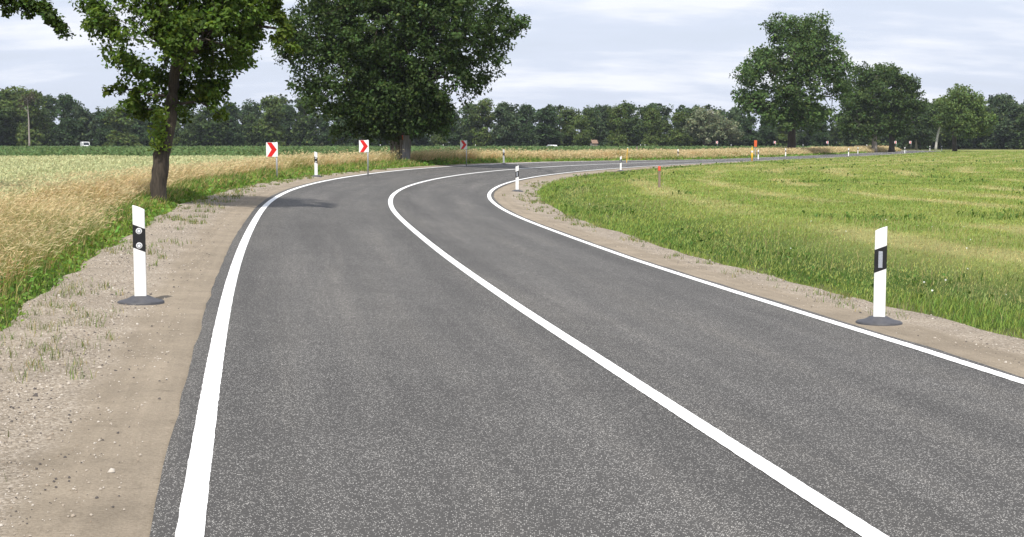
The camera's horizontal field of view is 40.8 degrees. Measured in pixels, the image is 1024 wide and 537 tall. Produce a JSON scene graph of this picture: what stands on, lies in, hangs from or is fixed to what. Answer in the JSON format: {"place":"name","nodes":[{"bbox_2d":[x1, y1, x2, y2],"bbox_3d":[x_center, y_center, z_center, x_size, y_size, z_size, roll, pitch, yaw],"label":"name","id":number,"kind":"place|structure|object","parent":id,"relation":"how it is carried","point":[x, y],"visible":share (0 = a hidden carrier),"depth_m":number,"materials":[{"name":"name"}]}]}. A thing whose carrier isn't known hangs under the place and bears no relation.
{"place":"outdoors","nodes":[
{"label":"outdoors","id":0,"kind":"place"},
{"bbox_2d":[0,151,896,536],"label":"shoulder","id":1,"kind":"object","parent":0,"point":[158,395],"visible":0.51,"depth_m":9.64},
{"bbox_2d":[117,205,163,304],"bbox_3d":[-3.811,-0.140,14.086,0.470,1.020,0.432,-1,5,-12],"label":"delineator post","id":2,"kind":"object","parent":1,"relation":"on","point":[140,296],"visible":1,"depth_m":14.04,"materials":[{"name":"white plastic"}]},
{"bbox_2d":[311,152,321,176],"bbox_3d":[-7.761,-4.123,54.491,0.470,1.021,0.432,0,5,-4],"label":"delineator post","id":3,"kind":"object","parent":1,"relation":"on","point":[316,164],"visible":0.95,"depth_m":54.45,"materials":[{"name":"white plastic"}]},
{"bbox_2d":[502,149,505,163],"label":"delineator post","id":4,"kind":"object","parent":1,"relation":"on","point":[503,157],"visible":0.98,"depth_m":91.69,"materials":[{"name":"white plastic"}]},
{"bbox_2d":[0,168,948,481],"bbox_3d":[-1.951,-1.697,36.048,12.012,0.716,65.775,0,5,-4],"label":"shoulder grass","id":5,"kind":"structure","parent":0,"point":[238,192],"depth_m":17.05,"materials":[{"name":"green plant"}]},
{"bbox_2d":[0,143,1023,338],"bbox_3d":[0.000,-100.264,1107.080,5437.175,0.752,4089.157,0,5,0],"label":"ground","id":6,"kind":"structure","parent":0,"point":[908,235],"depth_m":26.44,"materials":[{"name":"green plant"}]},
{"bbox_2d":[0,94,18,145],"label":"forest tree","id":7,"kind":"object","parent":6,"relation":"on","point":[8,140],"visible":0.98,"depth_m":325.82,"materials":[{"name":"green plant"}]},
{"bbox_2d":[0,100,19,145],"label":"forest tree","id":8,"kind":"object","parent":6,"relation":"on","point":[4,104],"visible":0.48,"depth_m":329.01,"materials":[{"name":"green plant"}]},
{"bbox_2d":[0,86,39,145],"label":"forest tree","id":9,"kind":"object","parent":6,"relation":"on","point":[8,94],"visible":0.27,"depth_m":332.86,"materials":[{"name":"green plant"}]},
{"bbox_2d":[17,90,38,145],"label":"pine tree","id":10,"kind":"object","parent":6,"relation":"on","point":[28,98],"visible":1,"depth_m":310.05,"materials":[{"name":"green plant"}]},
{"bbox_2d":[12,89,51,146],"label":"forest tree","id":11,"kind":"object","parent":6,"relation":"on","point":[38,122],"visible":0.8,"depth_m":319.85,"materials":[{"name":"green plant"}]},
{"bbox_2d":[0,0,75,40],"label":"oak tree","id":12,"kind":"object","parent":6,"relation":"on","point":[45,11],"visible":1,"depth_m":28.54,"materials":[{"name":"green plant"}]},
{"bbox_2d":[39,106,54,145],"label":"forest tree","id":13,"kind":"object","parent":6,"relation":"on","point":[48,136],"visible":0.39,"depth_m":338.63,"materials":[{"name":"green plant"}]},
{"bbox_2d":[50,92,86,145],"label":"forest tree","id":14,"kind":"object","parent":6,"relation":"on","point":[67,131],"visible":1,"depth_m":335.10,"materials":[{"name":"green plant"}]},
{"bbox_2d":[80,142,89,146],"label":"white van","id":15,"kind":"object","parent":6,"relation":"on","point":[85,143],"visible":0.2,"depth_m":286.21,"materials":[{"name":"paint"}]},
{"bbox_2d":[91,111,113,145],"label":"forest tree","id":16,"kind":"object","parent":6,"relation":"on","point":[101,134],"visible":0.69,"depth_m":333.13,"materials":[{"name":"green plant"}]},
{"bbox_2d":[102,105,141,146],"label":"forest tree","id":17,"kind":"object","parent":6,"relation":"on","point":[121,134],"visible":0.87,"depth_m":319.43,"materials":[{"name":"green plant"}]},
{"bbox_2d":[129,115,151,145],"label":"forest tree","id":18,"kind":"object","parent":6,"relation":"on","point":[139,130],"visible":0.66,"depth_m":338.19,"materials":[{"name":"green plant"}]},
{"bbox_2d":[142,104,161,145],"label":"forest tree","id":19,"kind":"object","parent":6,"relation":"on","point":[146,134],"visible":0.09,"depth_m":322.24,"materials":[{"name":"green plant"}]},
{"bbox_2d":[172,122,182,145],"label":"forest tree","id":20,"kind":"object","parent":6,"relation":"on","point":[176,138],"visible":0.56,"depth_m":321.29,"materials":[{"name":"green plant"}]},
{"bbox_2d":[68,0,302,203],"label":"oak tree","id":21,"kind":"object","parent":6,"relation":"on","point":[180,29],"visible":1,"depth_m":30.67,"materials":[{"name":"green plant"}]},
{"bbox_2d":[178,122,197,146],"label":"forest tree","id":22,"kind":"object","parent":6,"relation":"on","point":[187,139],"visible":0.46,"depth_m":331.43,"materials":[{"name":"green plant"}]},
{"bbox_2d":[0,154,390,209],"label":"wheat crop","id":23,"kind":"object","parent":6,"relation":"on","point":[15,166],"visible":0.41,"depth_m":61.03,"materials":[{"name":"plant"}]},
{"bbox_2d":[184,106,231,146],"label":"forest tree","id":24,"kind":"object","parent":6,"relation":"on","point":[209,131],"visible":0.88,"depth_m":319.09,"materials":[{"name":"green plant"}]},
{"bbox_2d":[221,102,246,145],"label":"forest tree","id":25,"kind":"object","parent":6,"relation":"on","point":[235,136],"visible":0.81,"depth_m":322.61,"materials":[{"name":"green plant"}]},
{"bbox_2d":[241,112,263,145],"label":"forest tree","id":26,"kind":"object","parent":6,"relation":"on","point":[250,136],"visible":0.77,"depth_m":338.47,"materials":[{"name":"green plant"}]},
{"bbox_2d":[252,95,288,145],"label":"forest tree","id":27,"kind":"object","parent":6,"relation":"on","point":[271,127],"visible":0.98,"depth_m":326.15,"materials":[{"name":"green plant"}]},
{"bbox_2d":[266,142,277,177],"bbox_3d":[-8.717,-3.693,50.057,0.420,1.820,0.091,0,5,-2],"label":"chevron sign","id":28,"kind":"object","parent":6,"relation":"on","point":[271,149],"visible":0.91,"depth_m":49.96,"materials":[{"name":"metal"}]},
{"bbox_2d":[278,103,295,145],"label":"forest tree","id":29,"kind":"object","parent":6,"relation":"on","point":[287,123],"visible":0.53,"depth_m":342.11,"materials":[{"name":"green plant"}]},
{"bbox_2d":[290,98,320,145],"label":"forest tree","id":30,"kind":"object","parent":6,"relation":"on","point":[303,131],"visible":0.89,"depth_m":328.33,"materials":[{"name":"green plant"}]},
{"bbox_2d":[317,115,336,145],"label":"forest tree","id":31,"kind":"object","parent":6,"relation":"on","point":[324,135],"visible":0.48,"depth_m":327.39,"materials":[{"name":"green plant"}]},
{"bbox_2d":[327,107,353,145],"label":"forest tree","id":32,"kind":"object","parent":6,"relation":"on","point":[344,142],"visible":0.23,"depth_m":321.02,"materials":[{"name":"green plant"}]},
{"bbox_2d":[347,117,369,145],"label":"forest tree","id":33,"kind":"object","parent":6,"relation":"on","point":[355,142],"visible":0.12,"depth_m":335.24,"materials":[{"name":"green plant"}]},
{"bbox_2d":[359,140,368,175],"bbox_3d":[-6.373,-4.638,59.315,0.420,1.820,0.090,0,5,0],"label":"chevron sign","id":34,"kind":"object","parent":6,"relation":"on","point":[363,145],"visible":0.94,"depth_m":59.22,"materials":[{"name":"metal"}]},
{"bbox_2d":[372,136,387,145],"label":"forest tree","id":35,"kind":"object","parent":6,"relation":"on","point":[377,144],"visible":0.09,"depth_m":338.54,"materials":[{"name":"green plant"}]},
{"bbox_2d":[390,135,410,160],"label":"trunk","id":36,"kind":"object","parent":6,"relation":"on","point":[405,143],"visible":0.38,"depth_m":82.13,"materials":[{"name":"grey wood"}]},
{"bbox_2d":[270,0,531,159],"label":"lime tree","id":37,"kind":"object","parent":6,"relation":"on","point":[392,90],"visible":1,"depth_m":79.27,"materials":[{"name":"green plant"}]},
{"bbox_2d":[409,130,430,146],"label":"forest tree","id":38,"kind":"object","parent":6,"relation":"on","point":[422,140],"visible":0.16,"depth_m":339.51,"materials":[{"name":"green plant"}]},
{"bbox_2d":[0,145,847,156],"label":"maize crop","id":39,"kind":"object","parent":6,"relation":"on","point":[130,151],"visible":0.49,"depth_m":167.40,"materials":[{"name":"green plant"}]},
{"bbox_2d":[0,151,866,330],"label":"verge weeds","id":40,"kind":"object","parent":6,"relation":"on","point":[181,192],"visible":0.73,"depth_m":30.89,"materials":[{"name":"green plant"}]},
{"bbox_2d":[429,133,447,145],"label":"forest tree","id":41,"kind":"object","parent":6,"relation":"on","point":[434,140],"visible":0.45,"depth_m":341.18,"materials":[{"name":"green plant"}]},
{"bbox_2d":[0,145,900,291],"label":"dry grass","id":42,"kind":"structure","parent":6,"relation":"on","point":[29,224],"depth_m":30.61,"materials":[{"name":"plant"}]},
{"bbox_2d":[442,113,464,145],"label":"forest tree","id":43,"kind":"object","parent":6,"relation":"on","point":[455,137],"visible":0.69,"depth_m":334.46,"materials":[{"name":"green plant"}]},
{"bbox_2d":[460,140,466,165],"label":"chevron sign","id":44,"kind":"object","parent":6,"relation":"on","point":[463,144],"visible":0.92,"depth_m":83.14,"materials":[{"name":"metal"}]},
{"bbox_2d":[457,104,477,146],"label":"forest tree","id":45,"kind":"object","parent":6,"relation":"on","point":[467,123],"visible":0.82,"depth_m":333.30,"materials":[{"name":"green plant"}]},
{"bbox_2d":[466,98,496,145],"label":"forest tree","id":46,"kind":"object","parent":6,"relation":"on","point":[484,122],"visible":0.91,"depth_m":331.46,"materials":[{"name":"green plant"}]},
{"bbox_2d":[489,101,521,145],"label":"forest tree","id":47,"kind":"object","parent":6,"relation":"on","point":[504,127],"visible":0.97,"depth_m":328.02,"materials":[{"name":"green plant"}]},
{"bbox_2d":[7,90,1023,148],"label":"woodland","id":48,"kind":"object","parent":6,"relation":"on","point":[86,118],"visible":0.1,"depth_m":349.60,"materials":[{"name":"green plant"}]},
{"bbox_2d":[514,103,536,145],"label":"forest tree","id":49,"kind":"object","parent":6,"relation":"on","point":[527,125],"visible":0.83,"depth_m":336.30,"materials":[{"name":"green plant"}]},
{"bbox_2d":[527,106,563,146],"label":"forest tree","id":50,"kind":"object","parent":6,"relation":"on","point":[545,133],"visible":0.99,"depth_m":328.48,"materials":[{"name":"green plant"}]},
{"bbox_2d":[557,106,580,145],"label":"forest tree","id":51,"kind":"object","parent":6,"relation":"on","point":[567,124],"visible":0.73,"depth_m":333.17,"materials":[{"name":"green plant"}]},
{"bbox_2d":[573,115,591,145],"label":"forest tree","id":52,"kind":"object","parent":6,"relation":"on","point":[583,136],"visible":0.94,"depth_m":309.92,"materials":[{"name":"green plant"}]},
{"bbox_2d":[578,105,599,145],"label":"forest tree","id":53,"kind":"object","parent":6,"relation":"on","point":[588,111],"visible":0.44,"depth_m":322.65,"materials":[{"name":"green plant"}]},
{"bbox_2d":[595,104,613,145],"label":"forest tree","id":54,"kind":"object","parent":6,"relation":"on","point":[603,128],"visible":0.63,"depth_m":322.76,"materials":[{"name":"green plant"}]},
{"bbox_2d":[605,105,627,146],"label":"forest tree","id":55,"kind":"object","parent":6,"relation":"on","point":[616,136],"visible":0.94,"depth_m":309.58,"materials":[{"name":"green plant"}]},
{"bbox_2d":[618,156,622,170],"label":"delineator post","id":56,"kind":"object","parent":6,"relation":"on","point":[620,164],"visible":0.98,"depth_m":92.73,"materials":[{"name":"white plastic"}]},
{"bbox_2d":[611,100,642,145],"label":"forest tree","id":57,"kind":"object","parent":6,"relation":"on","point":[633,132],"visible":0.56,"depth_m":321.48,"materials":[{"name":"green plant"}]},
{"bbox_2d":[634,105,662,144],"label":"forest tree","id":58,"kind":"object","parent":6,"relation":"on","point":[644,129],"visible":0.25,"depth_m":338.82,"materials":[{"name":"green plant"}]},
{"bbox_2d":[641,108,663,146],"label":"forest tree","id":59,"kind":"object","parent":6,"relation":"on","point":[651,117],"visible":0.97,"depth_m":309.56,"materials":[{"name":"green plant"}]},
{"bbox_2d":[658,166,660,187],"bbox_3d":[5.716,-3.453,53.408,0.112,1.040,0.110,0,5,0],"label":"wooden stake","id":60,"kind":"object","parent":6,"relation":"on","point":[659,176],"visible":0.92,"depth_m":53.36,"materials":[{"name":"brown wood"}]},
{"bbox_2d":[658,120,674,145],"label":"forest tree","id":61,"kind":"object","parent":6,"relation":"on","point":[664,125],"visible":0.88,"depth_m":337.86,"materials":[{"name":"green plant"}]},
{"bbox_2d":[668,111,693,146],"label":"forest tree","id":62,"kind":"object","parent":6,"relation":"on","point":[678,137],"visible":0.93,"depth_m":321.33,"materials":[{"name":"green plant"}]},
{"bbox_2d":[684,105,706,145],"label":"forest tree","id":63,"kind":"object","parent":6,"relation":"on","point":[696,143],"visible":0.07,"depth_m":334.61,"materials":[{"name":"green plant"}]},
{"bbox_2d":[682,104,745,145],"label":"willow tree","id":64,"kind":"object","parent":6,"relation":"on","point":[705,126],"visible":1,"depth_m":314.44,"materials":[{"name":"green plant"}]},
{"bbox_2d":[710,108,728,145],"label":"forest tree","id":65,"kind":"object","parent":6,"relation":"on","point":[722,142],"visible":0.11,"depth_m":336.21,"materials":[{"name":"green plant"}]},
{"bbox_2d":[729,116,744,145],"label":"forest tree","id":66,"kind":"object","parent":6,"relation":"on","point":[734,119],"visible":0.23,"depth_m":342.99,"materials":[{"name":"green plant"}]},
{"bbox_2d":[739,116,764,146],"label":"forest tree","id":67,"kind":"object","parent":6,"relation":"on","point":[750,136],"visible":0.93,"depth_m":319.90,"materials":[{"name":"green plant"}]},
{"bbox_2d":[754,140,756,159],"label":"marker board","id":68,"kind":"object","parent":6,"relation":"on","point":[755,143],"visible":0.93,"depth_m":135.39,"materials":[{"name":"metal"}]},
{"bbox_2d":[756,115,778,145],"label":"forest tree","id":69,"kind":"object","parent":6,"relation":"on","point":[768,133],"visible":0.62,"depth_m":336.90,"materials":[{"name":"green plant"}]},
{"bbox_2d":[769,121,797,145],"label":"forest tree","id":70,"kind":"object","parent":6,"relation":"on","point":[782,140],"visible":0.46,"depth_m":340.93,"materials":[{"name":"green plant"}]},
{"bbox_2d":[729,9,859,148],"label":"maple tree","id":71,"kind":"object","parent":6,"relation":"on","point":[791,118],"visible":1,"depth_m":181.38,"materials":[{"name":"green plant"}]},
{"bbox_2d":[796,115,817,146],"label":"forest tree","id":72,"kind":"object","parent":6,"relation":"on","point":[801,139],"visible":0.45,"depth_m":331.00,"materials":[{"name":"green plant"}]},
{"bbox_2d":[808,120,831,145],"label":"forest tree","id":73,"kind":"object","parent":6,"relation":"on","point":[819,138],"visible":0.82,"depth_m":325.01,"materials":[{"name":"green plant"}]},
{"bbox_2d":[827,112,847,145],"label":"forest tree","id":74,"kind":"object","parent":6,"relation":"on","point":[833,134],"visible":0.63,"depth_m":342.01,"materials":[{"name":"green plant"}]},
{"bbox_2d":[843,116,871,146],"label":"forest tree","id":75,"kind":"object","parent":6,"relation":"on","point":[856,141],"visible":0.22,"depth_m":326.41,"materials":[{"name":"green plant"}]},
{"bbox_2d":[832,61,898,151],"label":"maple tree","id":76,"kind":"object","parent":6,"relation":"on","point":[869,99],"visible":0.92,"depth_m":228.54,"materials":[{"name":"green plant"}]},
{"bbox_2d":[882,132,906,148],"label":"forest tree","id":77,"kind":"object","parent":6,"relation":"on","point":[899,144],"visible":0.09,"depth_m":323.84,"materials":[{"name":"green plant"}]},
{"bbox_2d":[875,61,931,151],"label":"maple tree","id":78,"kind":"object","parent":6,"relation":"on","point":[906,101],"visible":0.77,"depth_m":232.31,"materials":[{"name":"green plant"}]},
{"bbox_2d":[904,121,917,148],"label":"forest tree","id":79,"kind":"object","parent":6,"relation":"on","point":[909,145],"visible":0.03,"depth_m":343.10,"materials":[{"name":"green plant"}]},
{"bbox_2d":[896,99,937,149],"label":"slender tree","id":80,"kind":"object","parent":6,"relation":"on","point":[918,133],"visible":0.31,"depth_m":294.70,"materials":[{"name":"green plant"}]},
{"bbox_2d":[911,134,932,149],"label":"bush","id":81,"kind":"object","parent":6,"relation":"on","point":[925,144],"visible":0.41,"depth_m":298.12,"materials":[{"name":"green plant"}]},
{"bbox_2d":[914,124,939,148],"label":"forest tree","id":82,"kind":"object","parent":6,"relation":"on","point":[933,140],"visible":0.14,"depth_m":321.91,"materials":[{"name":"green plant"}]},
{"bbox_2d":[917,103,948,149],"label":"birch tree","id":83,"kind":"object","parent":6,"relation":"on","point":[928,114],"visible":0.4,"depth_m":283.58,"materials":[{"name":"green plant"}]},
{"bbox_2d":[930,98,951,148],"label":"forest tree","id":84,"kind":"object","parent":6,"relation":"on","point":[944,141],"visible":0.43,"depth_m":336.99,"materials":[{"name":"green plant"}]},
{"bbox_2d":[946,131,973,148],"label":"forest tree","id":85,"kind":"object","parent":6,"relation":"on","point":[962,142],"visible":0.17,"depth_m":327.51,"materials":[{"name":"green plant"}]},
{"bbox_2d":[928,83,998,150],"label":"maple tree","id":86,"kind":"object","parent":6,"relation":"on","point":[962,111],"visible":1,"depth_m":246.34,"materials":[{"name":"green plant"}]},
{"bbox_2d":[973,105,995,148],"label":"forest tree","id":87,"kind":"object","parent":6,"relation":"on","point":[982,141],"visible":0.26,"depth_m":331.44,"materials":[{"name":"green plant"}]},
{"bbox_2d":[989,92,1016,148],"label":"forest tree","id":88,"kind":"object","parent":6,"relation":"on","point":[1000,104],"visible":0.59,"depth_m":329.16,"materials":[{"name":"green plant"}]},
{"bbox_2d":[993,103,1023,148],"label":"forest tree","id":89,"kind":"object","parent":6,"relation":"on","point":[1016,110],"visible":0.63,"depth_m":324.11,"materials":[{"name":"green plant"}]},
{"bbox_2d":[1008,105,1023,148],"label":"forest tree","id":90,"kind":"object","parent":6,"relation":"on","point":[1019,139],"visible":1,"depth_m":320.35,"materials":[{"name":"green plant"}]},
{"bbox_2d":[0,0,1023,142],"label":"sky","id":91,"kind":"structure","parent":0,"point":[577,54],"materials":[{"name":"white"}]},
{"bbox_2d":[149,150,1023,536],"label":"road","id":92,"kind":"structure","parent":0,"point":[387,372],"depth_m":9.56,"materials":[{"name":"grey asphalt"}]},
{"bbox_2d":[175,152,877,536],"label":"edge line","id":93,"kind":"object","parent":92,"relation":"on","point":[193,510],"visible":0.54,"depth_m":8.59,"materials":[{"name":"paint"}]},
{"bbox_2d":[388,151,916,536],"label":"line","id":94,"kind":"object","parent":92,"relation":"on","point":[856,524],"visible":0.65,"depth_m":8.87,"materials":[{"name":"paint"}]},
{"bbox_2d":[487,150,1023,383],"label":"edge line","id":95,"kind":"object","parent":92,"relation":"on","point":[978,367],"visible":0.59,"depth_m":15.04,"materials":[{"name":"paint"}]},
{"bbox_2d":[590,140,597,145],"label":"shed","id":96,"kind":"structure","parent":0,"point":[593,142],"depth_m":317.27,"materials":[{"name":"tile"}]},
{"bbox_2d":[494,150,1023,376],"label":"shoulder","id":97,"kind":"object","parent":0,"point":[912,327],"visible":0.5,"depth_m":17.19},
{"bbox_2d":[0,175,1023,535],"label":"gravel","id":98,"kind":"structure","parent":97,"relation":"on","point":[30,399],"depth_m":12.55,"materials":[{"name":"grey gravel"}]},
{"bbox_2d":[513,166,522,191],"bbox_3d":[0.201,-3.482,53.345,0.470,1.020,0.432,0,5,3],"label":"delineator post","id":99,"kind":"object","parent":97,"relation":"on","point":[517,180],"visible":0.99,"depth_m":53.29,"materials":[{"name":"white plastic"}]},
{"bbox_2d":[855,226,902,325],"bbox_3d":[3.787,0.074,14.155,0.470,1.020,0.432,1,5,14],"label":"delineator post","id":100,"kind":"object","parent":97,"relation":"on","point":[878,318],"visible":0.98,"depth_m":14.11,"materials":[{"name":"white plastic"}]}
]}

